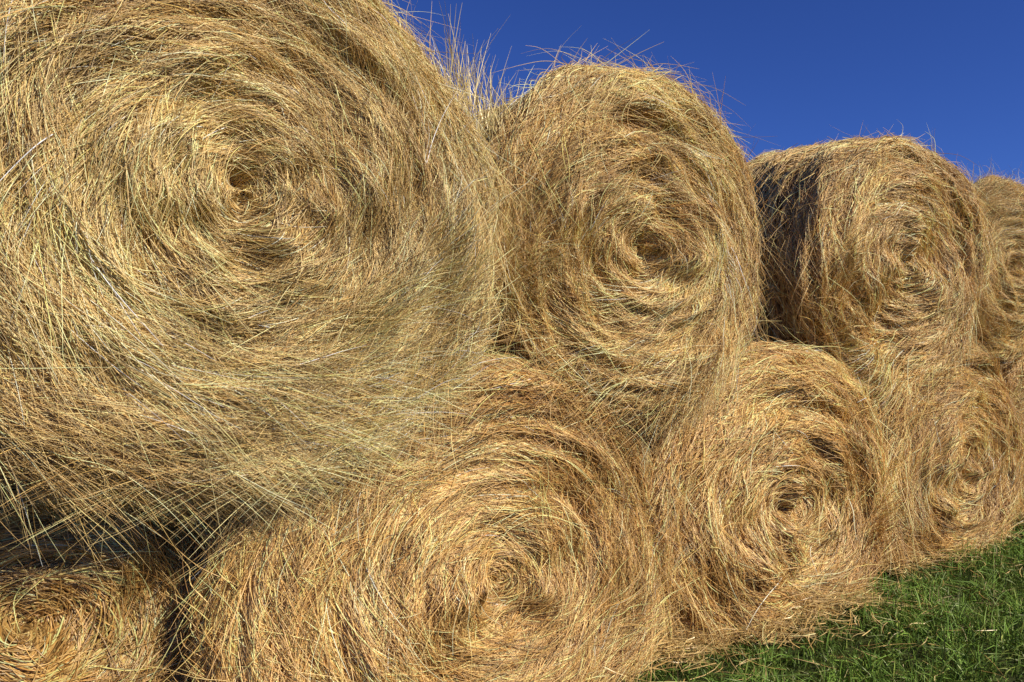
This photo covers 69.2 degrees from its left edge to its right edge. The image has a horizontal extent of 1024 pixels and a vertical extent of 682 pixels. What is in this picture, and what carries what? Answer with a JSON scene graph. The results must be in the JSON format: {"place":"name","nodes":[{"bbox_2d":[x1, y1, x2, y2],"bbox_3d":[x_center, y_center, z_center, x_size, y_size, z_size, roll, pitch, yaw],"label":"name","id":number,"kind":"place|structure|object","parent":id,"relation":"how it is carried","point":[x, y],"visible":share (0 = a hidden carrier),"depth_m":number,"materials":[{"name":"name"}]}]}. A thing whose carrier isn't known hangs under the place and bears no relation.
{"place":"outdoors","nodes":[
{"label":"outdoors","id":0,"kind":"place"},
{"bbox_2d":[380,0,1023,185],"label":"sky","id":1,"kind":"structure","parent":0,"point":[805,72],"materials":[{"name":"blue"}]},
{"bbox_2d":[618,509,1023,681],"bbox_3d":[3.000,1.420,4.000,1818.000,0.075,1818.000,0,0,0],"label":"ground","id":2,"kind":"structure","parent":0,"point":[912,662],"depth_m":3.35,"materials":[{"name":"green plant"}]},
{"bbox_2d":[0,467,231,681],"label":"hay bale","id":3,"kind":"object","parent":2,"relation":"on","point":[68,618],"visible":0.28,"depth_m":2.18},
{"bbox_2d":[0,0,540,589],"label":"hay bale","id":4,"kind":"object","parent":3,"relation":"on","point":[248,250],"visible":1,"depth_m":1.99},
{"bbox_2d":[415,2,537,142],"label":"dry grass stems","id":5,"kind":"object","parent":4,"relation":"on","point":[490,106],"visible":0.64,"depth_m":2.63,"materials":[{"name":"plant"}]},
{"bbox_2d":[120,347,703,681],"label":"hay bale","id":6,"kind":"object","parent":2,"relation":"on","point":[522,553],"visible":0.69,"depth_m":2.55},
{"bbox_2d":[471,26,793,471],"bbox_3d":[0.267,-0.412,3.441,1.532,1.532,1.244,0,0,-33],"label":"hay bale","id":7,"kind":"object","parent":6,"relation":"on","point":[639,260],"visible":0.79,"depth_m":2.94},
{"bbox_2d":[631,324,922,671],"bbox_3d":[1.035,0.844,4.163,2.131,1.662,1.316,0,0,-34],"label":"hay bale","id":8,"kind":"object","parent":2,"relation":"on","point":[789,478],"visible":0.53,"depth_m":3.60},
{"bbox_2d":[586,504,1023,681],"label":"loose hay","id":9,"kind":"object","parent":2,"relation":"on","point":[679,645],"visible":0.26,"depth_m":3.49,"materials":[{"name":"plant"}]},
{"bbox_2d":[870,325,1023,576],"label":"hay bale","id":10,"kind":"object","parent":2,"relation":"on","point":[963,448],"visible":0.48,"depth_m":4.74},
{"bbox_2d":[746,122,1010,423],"bbox_3d":[2.151,-0.477,4.976,1.702,1.712,1.293,0,1,-26],"label":"hay bale","id":11,"kind":"object","parent":10,"relation":"on","point":[882,243],"visible":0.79,"depth_m":4.43},
{"bbox_2d":[996,352,1023,524],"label":"hay bale","id":12,"kind":"object","parent":2,"relation":"on","point":[1015,368],"visible":0.04,"depth_m":5.64},
{"bbox_2d":[967,157,1023,366],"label":"hay bale","id":13,"kind":"object","parent":12,"relation":"on","point":[1005,316],"visible":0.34,"depth_m":5.66}
]}

